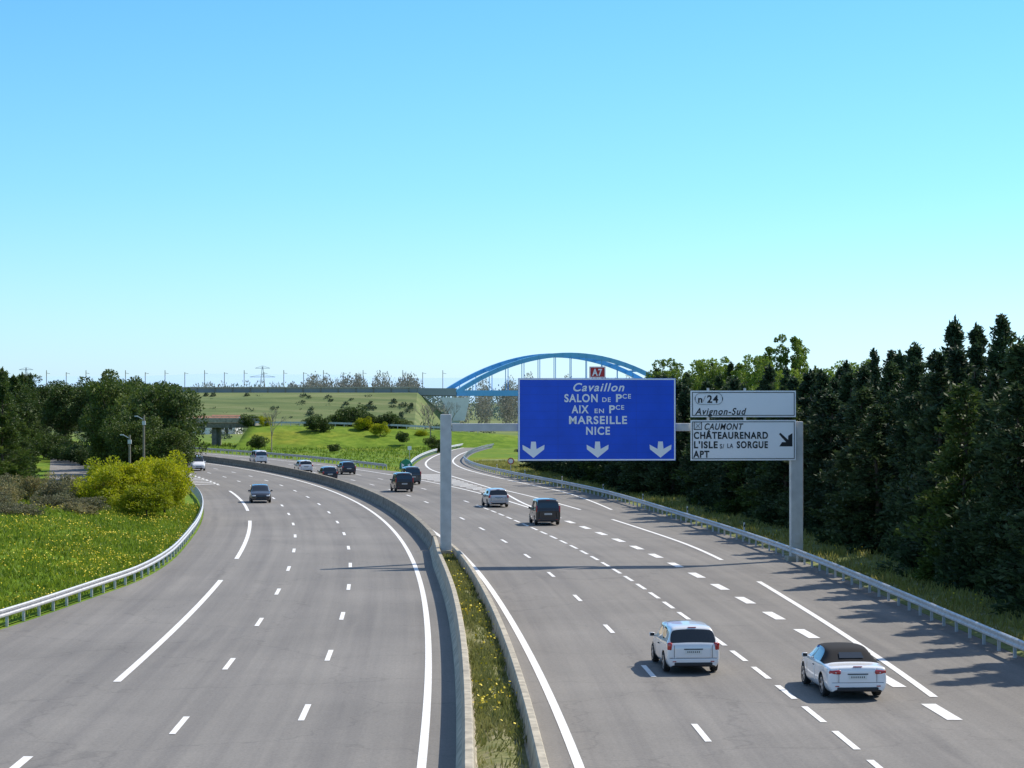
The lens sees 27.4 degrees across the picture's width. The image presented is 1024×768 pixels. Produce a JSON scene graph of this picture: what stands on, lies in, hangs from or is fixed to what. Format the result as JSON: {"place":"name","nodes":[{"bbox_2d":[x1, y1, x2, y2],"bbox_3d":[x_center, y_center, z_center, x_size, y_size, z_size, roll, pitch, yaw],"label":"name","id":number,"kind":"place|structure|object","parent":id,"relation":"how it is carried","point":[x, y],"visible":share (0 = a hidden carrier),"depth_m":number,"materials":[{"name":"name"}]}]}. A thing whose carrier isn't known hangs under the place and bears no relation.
{"place":"outdoors","nodes":[
{"label":"outdoors","id":0,"kind":"place"},
{"bbox_2d":[49,458,90,486],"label":"service road","id":1,"kind":"structure","parent":0,"point":[59,467],"depth_m":263.91,"materials":[{"name":"grey asphalt"}]},
{"bbox_2d":[79,416,259,445],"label":"overpass bridge","id":2,"kind":"structure","parent":0,"point":[216,425],"depth_m":401.45,"materials":[{"name":"concrete"}]},
{"bbox_2d":[235,425,517,448],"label":"approach embankment","id":3,"kind":"structure","parent":0,"point":[292,436],"depth_m":391.07,"materials":[{"name":"green plant"}]},
{"bbox_2d":[304,414,333,431],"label":"green bush","id":4,"kind":"object","parent":3,"relation":"on","point":[320,422],"visible":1,"depth_m":394.49,"materials":[{"name":"green plant"}]},
{"bbox_2d":[335,404,369,426],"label":"green bush","id":5,"kind":"object","parent":3,"relation":"on","point":[354,412],"visible":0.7,"depth_m":407.06,"materials":[{"name":"green plant"}]},
{"bbox_2d":[414,448,552,485],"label":"slip road","id":6,"kind":"structure","parent":0,"point":[433,463],"depth_m":245.62,"materials":[{"name":"grey asphalt"}]},
{"bbox_2d":[10,374,1007,402],"bbox_3d":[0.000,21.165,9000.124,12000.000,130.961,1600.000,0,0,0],"label":"distant hills","id":7,"kind":"structure","parent":0,"point":[215,379],"depth_m":8868.52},
{"bbox_2d":[0,452,1023,767],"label":"motorway road","id":8,"kind":"structure","parent":0,"point":[66,700],"depth_m":71.78,"materials":[{"name":"grey asphalt"}]},
{"bbox_2d":[248,484,272,502],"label":"hatchback car","id":9,"kind":"object","parent":8,"relation":"on","point":[259,491],"visible":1,"depth_m":177.35,"materials":[{"name":"black paint"}]},
{"bbox_2d":[200,455,436,549],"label":"concrete barrier","id":10,"kind":"object","parent":8,"relation":"on","point":[421,529],"visible":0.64,"depth_m":193.40,"materials":[{"name":"grey concrete"}]},
{"bbox_2d":[390,472,413,491],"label":"minivan car","id":11,"kind":"object","parent":8,"relation":"on","point":[402,480],"visible":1,"depth_m":198.08,"materials":[{"name":"black paint"}]},
{"bbox_2d":[429,536,477,767],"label":"concrete barrier","id":12,"kind":"object","parent":8,"relation":"on","point":[466,752],"visible":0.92,"depth_m":63.05,"materials":[{"name":"grey concrete"}]},
{"bbox_2d":[10,448,961,767],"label":"road markings","id":13,"kind":"object","parent":8,"relation":"on","point":[568,738],"visible":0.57,"depth_m":72.53,"materials":[{"name":"paint"}]},
{"bbox_2d":[451,567,528,767],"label":"median strip","id":14,"kind":"object","parent":8,"relation":"on","point":[497,759],"visible":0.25,"depth_m":50.17,"materials":[{"name":"soil"}]},
{"bbox_2d":[439,545,526,767],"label":"median grass","id":15,"kind":"structure","parent":14,"relation":"on","point":[473,607],"depth_m":61.24,"materials":[{"name":"green plant"}]},
{"bbox_2d":[481,488,508,506],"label":"hatchback car","id":16,"kind":"object","parent":8,"relation":"on","point":[495,496],"visible":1,"depth_m":169.59,"materials":[{"name":"grey paint"}]},
{"bbox_2d":[451,543,548,767],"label":"concrete barrier","id":17,"kind":"object","parent":8,"relation":"on","point":[535,752],"visible":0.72,"depth_m":60.80,"materials":[{"name":"grey concrete"}]},
{"bbox_2d":[528,498,559,524],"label":"minivan car","id":18,"kind":"object","parent":8,"relation":"on","point":[544,509],"visible":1,"depth_m":145.03,"materials":[{"name":"black paint"}]},
{"bbox_2d":[649,620,718,671],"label":"hatchback car","id":19,"kind":"object","parent":8,"relation":"on","point":[685,643],"visible":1,"depth_m":66.08,"materials":[{"name":"white paint"}]},
{"bbox_2d":[801,642,885,695],"bbox_3d":[9.752,8.376,62.392,2.080,1.390,4.440,0,0,-4],"label":"convertible car","id":20,"kind":"object","parent":8,"relation":"on","point":[828,668],"visible":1,"depth_m":60.82,"materials":[{"name":"white paint"}]},
{"bbox_2d":[0,403,1023,657],"bbox_3d":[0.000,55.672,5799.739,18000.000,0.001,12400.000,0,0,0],"label":"ground","id":21,"kind":"structure","parent":0,"point":[234,439],"depth_m":326.38,"materials":[{"name":"green plant"}]},
{"bbox_2d":[0,382,39,484],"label":"conifer tree","id":22,"kind":"object","parent":21,"relation":"on","point":[13,436],"visible":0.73,"depth_m":185.57,"materials":[{"name":"green plant"}]},
{"bbox_2d":[0,376,40,480],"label":"conifer tree","id":23,"kind":"object","parent":21,"relation":"on","point":[15,391],"visible":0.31,"depth_m":207.84,"materials":[{"name":"green plant"}]},
{"bbox_2d":[18,372,47,464],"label":"conifer tree","id":24,"kind":"object","parent":21,"relation":"on","point":[38,444],"visible":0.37,"depth_m":261.87,"materials":[{"name":"green plant"}]},
{"bbox_2d":[7,373,69,433],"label":"pine tree","id":25,"kind":"object","parent":21,"relation":"on","point":[42,393],"visible":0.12,"depth_m":378.33,"materials":[{"name":"green plant"}]},
{"bbox_2d":[33,381,84,436],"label":"pine tree","id":26,"kind":"object","parent":21,"relation":"on","point":[58,400],"visible":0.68,"depth_m":369.50,"materials":[{"name":"green plant"}]},
{"bbox_2d":[66,376,95,439],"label":"pine tree","id":27,"kind":"object","parent":21,"relation":"on","point":[82,400],"visible":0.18,"depth_m":364.57,"materials":[{"name":"green plant"}]},
{"bbox_2d":[0,481,202,626],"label":"guard rail","id":28,"kind":"object","parent":21,"relation":"on","point":[172,551],"visible":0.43,"depth_m":94.22,"materials":[{"name":"metal"}]},
{"bbox_2d":[0,495,203,626],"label":"grass verge","id":29,"kind":"object","parent":21,"relation":"on","point":[189,501],"depth_m":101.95,"materials":[{"name":"green plant"}]},
{"bbox_2d":[0,503,47,516],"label":"dry shrub","id":30,"kind":"object","parent":29,"relation":"on","point":[17,509],"visible":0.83,"depth_m":131.66,"materials":[{"name":"brown plant"}]},
{"bbox_2d":[9,470,58,500],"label":"dry shrub","id":31,"kind":"object","parent":29,"relation":"on","point":[30,485],"visible":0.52,"depth_m":149.30,"materials":[{"name":"brown plant"}]},
{"bbox_2d":[28,492,80,507],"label":"dry shrub","id":32,"kind":"object","parent":29,"relation":"on","point":[46,499],"visible":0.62,"depth_m":139.34,"materials":[{"name":"brown plant"}]},
{"bbox_2d":[31,478,80,500],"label":"dry shrub","id":33,"kind":"object","parent":29,"relation":"on","point":[57,487],"visible":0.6,"depth_m":146.50,"materials":[{"name":"brown plant"}]},
{"bbox_2d":[50,501,98,514],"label":"dry shrub","id":34,"kind":"object","parent":29,"relation":"on","point":[81,509],"visible":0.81,"depth_m":135.55,"materials":[{"name":"brown plant"}]},
{"bbox_2d":[68,465,131,507],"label":"yellow bush","id":35,"kind":"object","parent":29,"relation":"on","point":[105,476],"visible":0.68,"depth_m":147.39,"materials":[{"name":"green plant"}]},
{"bbox_2d":[102,455,157,507],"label":"yellow bush","id":36,"kind":"object","parent":29,"relation":"on","point":[128,469],"visible":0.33,"depth_m":150.70,"materials":[{"name":"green plant"}]},
{"bbox_2d":[108,481,175,515],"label":"yellow bush","id":37,"kind":"object","parent":29,"relation":"on","point":[136,499],"visible":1,"depth_m":144.00,"materials":[{"name":"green plant"}]},
{"bbox_2d":[129,456,195,512],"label":"yellow bush","id":38,"kind":"object","parent":29,"relation":"on","point":[163,472],"visible":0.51,"depth_m":148.52,"materials":[{"name":"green plant"}]},
{"bbox_2d":[78,369,138,461],"bbox_3d":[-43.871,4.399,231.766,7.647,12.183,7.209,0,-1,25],"label":"pine tree","id":39,"kind":"object","parent":21,"relation":"on","point":[100,393],"visible":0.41,"depth_m":230.79,"materials":[{"name":"green plant"}]},
{"bbox_2d":[98,409,163,465],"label":"pine tree","id":40,"kind":"object","parent":21,"relation":"on","point":[134,429],"visible":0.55,"depth_m":201.89,"materials":[{"name":"green plant"}]},
{"bbox_2d":[103,392,159,460],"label":"pine tree","id":41,"kind":"object","parent":21,"relation":"on","point":[119,401],"visible":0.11,"depth_m":214.57,"materials":[{"name":"green plant"}]},
{"bbox_2d":[119,383,208,458],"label":"pine tree","id":42,"kind":"object","parent":21,"relation":"on","point":[171,411],"visible":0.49,"depth_m":208.79,"materials":[{"name":"green plant"}]},
{"bbox_2d":[132,426,197,467],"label":"pine tree","id":43,"kind":"object","parent":21,"relation":"on","point":[165,443],"visible":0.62,"depth_m":199.48,"materials":[{"name":"green plant"}]},
{"bbox_2d":[50,393,441,432],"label":"railway embankment","id":44,"kind":"structure","parent":21,"relation":"on","point":[238,404],"depth_m":591.35,"materials":[{"name":"green plant"}]},
{"bbox_2d":[36,387,469,422],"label":"railway viaduct","id":45,"kind":"object","parent":21,"relation":"on","point":[461,413],"visible":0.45,"depth_m":602.06,"materials":[{"name":"concrete"}]},
{"bbox_2d":[447,353,651,395],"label":"arch bridge","id":46,"kind":"structure","parent":45,"relation":"on","point":[602,361],"depth_m":615.67,"materials":[{"name":"blue paint"}]},
{"bbox_2d":[52,392,494,441],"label":"hedgerow shrubs","id":47,"kind":"object","parent":21,"relation":"on","point":[309,412],"visible":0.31,"depth_m":585.17,"materials":[{"name":"green plant"}]},
{"bbox_2d":[195,447,386,469],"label":"guard rail","id":48,"kind":"object","parent":21,"relation":"on","point":[326,458],"visible":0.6,"depth_m":300.17,"materials":[{"name":"metal"}]},
{"bbox_2d":[195,442,457,470],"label":"meadow grass","id":49,"kind":"structure","parent":21,"relation":"on","point":[388,449],"depth_m":346.22,"materials":[{"name":"green plant"}]},
{"bbox_2d":[149,382,517,420],"bbox_3d":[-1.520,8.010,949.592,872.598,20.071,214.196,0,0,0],"label":"distant trees","id":50,"kind":"object","parent":21,"relation":"on","point":[435,399],"visible":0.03,"depth_m":955.77,"materials":[{"name":"green plant"}]},
{"bbox_2d":[193,370,631,422],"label":"bare tree row","id":51,"kind":"object","parent":21,"relation":"on","point":[507,402],"visible":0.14,"depth_m":743.60,"materials":[{"name":"grey plant"}]},
{"bbox_2d":[597,461,623,488],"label":"cypress tree","id":52,"kind":"object","parent":21,"relation":"on","point":[614,471],"visible":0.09,"depth_m":197.70,"materials":[{"name":"green plant"}]},
{"bbox_2d":[440,388,807,560],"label":"sign gantry","id":53,"kind":"object","parent":21,"relation":"on","point":[447,426],"visible":0.66,"depth_m":111.78,"materials":[{"name":"metal"}]},
{"bbox_2d":[518,378,675,460],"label":"blue direction sign","id":54,"kind":"object","parent":53,"relation":"attached to","point":[596,419],"visible":1,"depth_m":112.09,"materials":[{"name":"metal"}]},
{"bbox_2d":[690,420,795,460],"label":"direction sign","id":55,"kind":"object","parent":53,"relation":"attached to","point":[742,439],"visible":1,"depth_m":112.77,"materials":[{"name":"white metal"}]},
{"bbox_2d":[690,391,795,416],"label":"exit number sign","id":56,"kind":"object","parent":53,"relation":"attached to","point":[742,403],"visible":1,"depth_m":112.79,"materials":[{"name":"white metal"}]},
{"bbox_2d":[614,461,657,494],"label":"cypress tree","id":57,"kind":"object","parent":21,"relation":"on","point":[630,479],"visible":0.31,"depth_m":187.59,"materials":[{"name":"green plant"}]},
{"bbox_2d":[637,410,687,496],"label":"cypress tree","id":58,"kind":"object","parent":21,"relation":"on","point":[661,479],"visible":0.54,"depth_m":182.19,"materials":[{"name":"green plant"}]},
{"bbox_2d":[645,358,684,377],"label":"broadleaf tree","id":59,"kind":"object","parent":21,"relation":"on","point":[673,363],"visible":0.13,"depth_m":359.50,"materials":[{"name":"green plant"}]},
{"bbox_2d":[676,384,694,445],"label":"cypress tree","id":60,"kind":"object","parent":21,"relation":"on","point":[683,400],"visible":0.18,"depth_m":189.12,"materials":[{"name":"green plant"}]},
{"bbox_2d":[676,417,705,504],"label":"cypress tree","id":61,"kind":"object","parent":21,"relation":"on","point":[687,484],"visible":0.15,"depth_m":167.75,"materials":[{"name":"green plant"}]},
{"bbox_2d":[675,385,720,505],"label":"conifer tree","id":62,"kind":"object","parent":21,"relation":"on","point":[681,473],"visible":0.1,"depth_m":166.58,"materials":[{"name":"green plant"}]},
{"bbox_2d":[685,460,716,506],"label":"cypress tree","id":63,"kind":"object","parent":21,"relation":"on","point":[698,492],"visible":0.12,"depth_m":163.51,"materials":[{"name":"green plant"}]},
{"bbox_2d":[690,361,725,390],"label":"broadleaf tree","id":64,"kind":"object","parent":21,"relation":"on","point":[699,367],"visible":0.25,"depth_m":299.70,"materials":[{"name":"green plant"}]},
{"bbox_2d":[697,382,741,513],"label":"cypress tree","id":65,"kind":"object","parent":21,"relation":"on","point":[711,487],"visible":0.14,"depth_m":156.94,"materials":[{"name":"green plant"}]},
{"bbox_2d":[710,375,756,513],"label":"cypress tree","id":66,"kind":"object","parent":21,"relation":"on","point":[723,493],"visible":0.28,"depth_m":153.89,"materials":[{"name":"green plant"}]},
{"bbox_2d":[714,417,762,514],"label":"conifer tree","id":67,"kind":"object","parent":21,"relation":"on","point":[734,503],"visible":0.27,"depth_m":152.39,"materials":[{"name":"green plant"}]},
{"bbox_2d":[464,443,1023,657],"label":"guard rail","id":68,"kind":"object","parent":21,"relation":"on","point":[985,630],"visible":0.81,"depth_m":104.63,"materials":[{"name":"metal"}]},
{"bbox_2d":[470,459,1023,656],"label":"grass verge","id":69,"kind":"object","parent":21,"relation":"on","point":[1005,646],"depth_m":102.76,"materials":[{"name":"green plant"}]},
{"bbox_2d":[733,354,777,390],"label":"broadleaf tree","id":70,"kind":"object","parent":21,"relation":"on","point":[758,362],"visible":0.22,"depth_m":279.59,"materials":[{"name":"green plant"}]},
{"bbox_2d":[741,363,776,517],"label":"cypress tree","id":71,"kind":"object","parent":21,"relation":"on","point":[770,375],"visible":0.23,"depth_m":149.15,"materials":[{"name":"green plant"}]},
{"bbox_2d":[740,385,792,525],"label":"cypress tree","id":72,"kind":"object","parent":21,"relation":"on","point":[759,499],"visible":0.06,"depth_m":140.85,"materials":[{"name":"green plant"}]},
{"bbox_2d":[729,389,806,520],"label":"conifer tree","id":73,"kind":"object","parent":21,"relation":"on","point":[741,490],"visible":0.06,"depth_m":143.50,"materials":[{"name":"green plant"}]},
{"bbox_2d":[741,401,808,525],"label":"cypress tree","id":74,"kind":"object","parent":21,"relation":"on","point":[776,467],"visible":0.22,"depth_m":139.62,"materials":[{"name":"green plant"}]},
{"bbox_2d":[771,333,790,382],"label":"poplar tree","id":75,"kind":"object","parent":21,"relation":"on","point":[784,360],"visible":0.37,"depth_m":334.63,"materials":[{"name":"green plant"}]},
{"bbox_2d":[790,336,808,378],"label":"poplar tree","id":76,"kind":"object","parent":21,"relation":"on","point":[796,362],"visible":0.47,"depth_m":335.29,"materials":[{"name":"green plant"}]},
{"bbox_2d":[767,407,839,528],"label":"cypress tree","id":77,"kind":"object","parent":21,"relation":"on","point":[783,504],"visible":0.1,"depth_m":135.78,"materials":[{"name":"green plant"}]},
{"bbox_2d":[796,368,816,426],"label":"cypress tree","id":78,"kind":"object","parent":21,"relation":"on","point":[809,378],"visible":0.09,"depth_m":145.74,"materials":[{"name":"green plant"}]},
{"bbox_2d":[798,369,832,435],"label":"cypress tree","id":79,"kind":"object","parent":21,"relation":"on","point":[821,376],"visible":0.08,"depth_m":142.26,"materials":[{"name":"green plant"}]},
{"bbox_2d":[803,386,834,530],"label":"cypress tree","id":80,"kind":"object","parent":21,"relation":"on","point":[818,394],"visible":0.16,"depth_m":133.37,"materials":[{"name":"green plant"}]},
{"bbox_2d":[803,390,848,534],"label":"cypress tree","id":81,"kind":"object","parent":21,"relation":"on","point":[830,403],"visible":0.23,"depth_m":131.20,"materials":[{"name":"green plant"}]},
{"bbox_2d":[803,403,858,531],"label":"cypress tree","id":82,"kind":"object","parent":21,"relation":"on","point":[820,496],"visible":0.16,"depth_m":127.86,"materials":[{"name":"green plant"}]},
{"bbox_2d":[833,367,857,441],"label":"cypress tree","id":83,"kind":"object","parent":21,"relation":"on","point":[845,392],"visible":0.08,"depth_m":135.23,"materials":[{"name":"green plant"}]},
{"bbox_2d":[805,385,899,545],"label":"cypress tree","id":84,"kind":"object","parent":21,"relation":"on","point":[865,397],"visible":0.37,"depth_m":119.18,"materials":[{"name":"green plant"}]},
{"bbox_2d":[813,364,897,543],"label":"cypress tree","id":85,"kind":"object","parent":21,"relation":"on","point":[863,374],"visible":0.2,"depth_m":122.67,"materials":[{"name":"green plant"}]},
{"bbox_2d":[821,403,905,553],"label":"cypress tree","id":86,"kind":"object","parent":21,"relation":"on","point":[873,439],"visible":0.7,"depth_m":116.52,"materials":[{"name":"green plant"}]},
{"bbox_2d":[866,347,884,404],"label":"cypress tree","id":87,"kind":"object","parent":21,"relation":"on","point":[874,367],"visible":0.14,"depth_m":132.00,"materials":[{"name":"green plant"}]},
{"bbox_2d":[878,360,901,436],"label":"cypress tree","id":88,"kind":"object","parent":21,"relation":"on","point":[891,373],"visible":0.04,"depth_m":128.54,"materials":[{"name":"green plant"}]},
{"bbox_2d":[875,357,932,557],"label":"cypress tree","id":89,"kind":"object","parent":21,"relation":"on","point":[912,382],"visible":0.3,"depth_m":110.64,"materials":[{"name":"green plant"}]},
{"bbox_2d":[887,342,930,465],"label":"cypress tree","id":90,"kind":"object","parent":21,"relation":"on","point":[914,351],"visible":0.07,"depth_m":124.83,"materials":[{"name":"green plant"}]},
{"bbox_2d":[880,370,946,549],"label":"cypress tree","id":91,"kind":"object","parent":21,"relation":"on","point":[914,427],"visible":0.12,"depth_m":107.28,"materials":[{"name":"green plant"}]},
{"bbox_2d":[873,352,956,576],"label":"cypress tree","id":92,"kind":"object","parent":21,"relation":"on","point":[938,382],"visible":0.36,"depth_m":101.35,"materials":[{"name":"green plant"}]},
{"bbox_2d":[891,381,985,584],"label":"conifer tree","id":93,"kind":"object","parent":21,"relation":"on","point":[951,457],"visible":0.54,"depth_m":95.57,"materials":[{"name":"green plant"}]},
{"bbox_2d":[898,345,993,569],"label":"cypress tree","id":94,"kind":"object","parent":21,"relation":"on","point":[959,364],"visible":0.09,"depth_m":102.94,"materials":[{"name":"green plant"}]},
{"bbox_2d":[932,314,971,436],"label":"cypress tree","id":95,"kind":"object","parent":21,"relation":"on","point":[954,335],"visible":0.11,"depth_m":114.79,"materials":[{"name":"green plant"}]},
{"bbox_2d":[909,386,995,565],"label":"cypress tree","id":96,"kind":"object","parent":21,"relation":"on","point":[938,480],"visible":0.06,"depth_m":99.20,"materials":[{"name":"green plant"}]},
{"bbox_2d":[930,368,1002,590],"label":"cypress tree","id":97,"kind":"object","parent":21,"relation":"on","point":[962,563],"visible":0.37,"depth_m":92.50,"materials":[{"name":"green plant"}]},
{"bbox_2d":[964,321,988,393],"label":"cypress tree","id":98,"kind":"object","parent":21,"relation":"on","point":[977,331],"visible":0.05,"depth_m":116.41,"materials":[{"name":"green plant"}]},
{"bbox_2d":[967,337,989,450],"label":"cypress tree","id":99,"kind":"object","parent":21,"relation":"on","point":[976,356],"visible":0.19,"depth_m":106.50,"materials":[{"name":"green plant"}]},
{"bbox_2d":[955,380,1023,600],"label":"cypress tree","id":100,"kind":"object","parent":21,"relation":"on","point":[1003,495],"visible":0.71,"depth_m":86.88,"materials":[{"name":"green plant"}]},
{"bbox_2d":[966,336,1023,593],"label":"cypress tree","id":101,"kind":"object","parent":21,"relation":"on","point":[1014,364],"visible":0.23,"depth_m":89.52,"materials":[{"name":"green plant"}]},
{"bbox_2d":[983,313,1018,391],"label":"cypress tree","id":102,"kind":"object","parent":21,"relation":"on","point":[998,346],"visible":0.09,"depth_m":113.77,"materials":[{"name":"green plant"}]},
{"bbox_2d":[986,443,1023,616],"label":"cypress tree","id":103,"kind":"object","parent":21,"relation":"on","point":[1016,526],"visible":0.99,"depth_m":82.64,"materials":[{"name":"green plant"}]},
{"bbox_2d":[0,0,1023,377],"label":"sky","id":104,"kind":"structure","parent":0,"point":[459,188],"materials":[{"name":"blue"}]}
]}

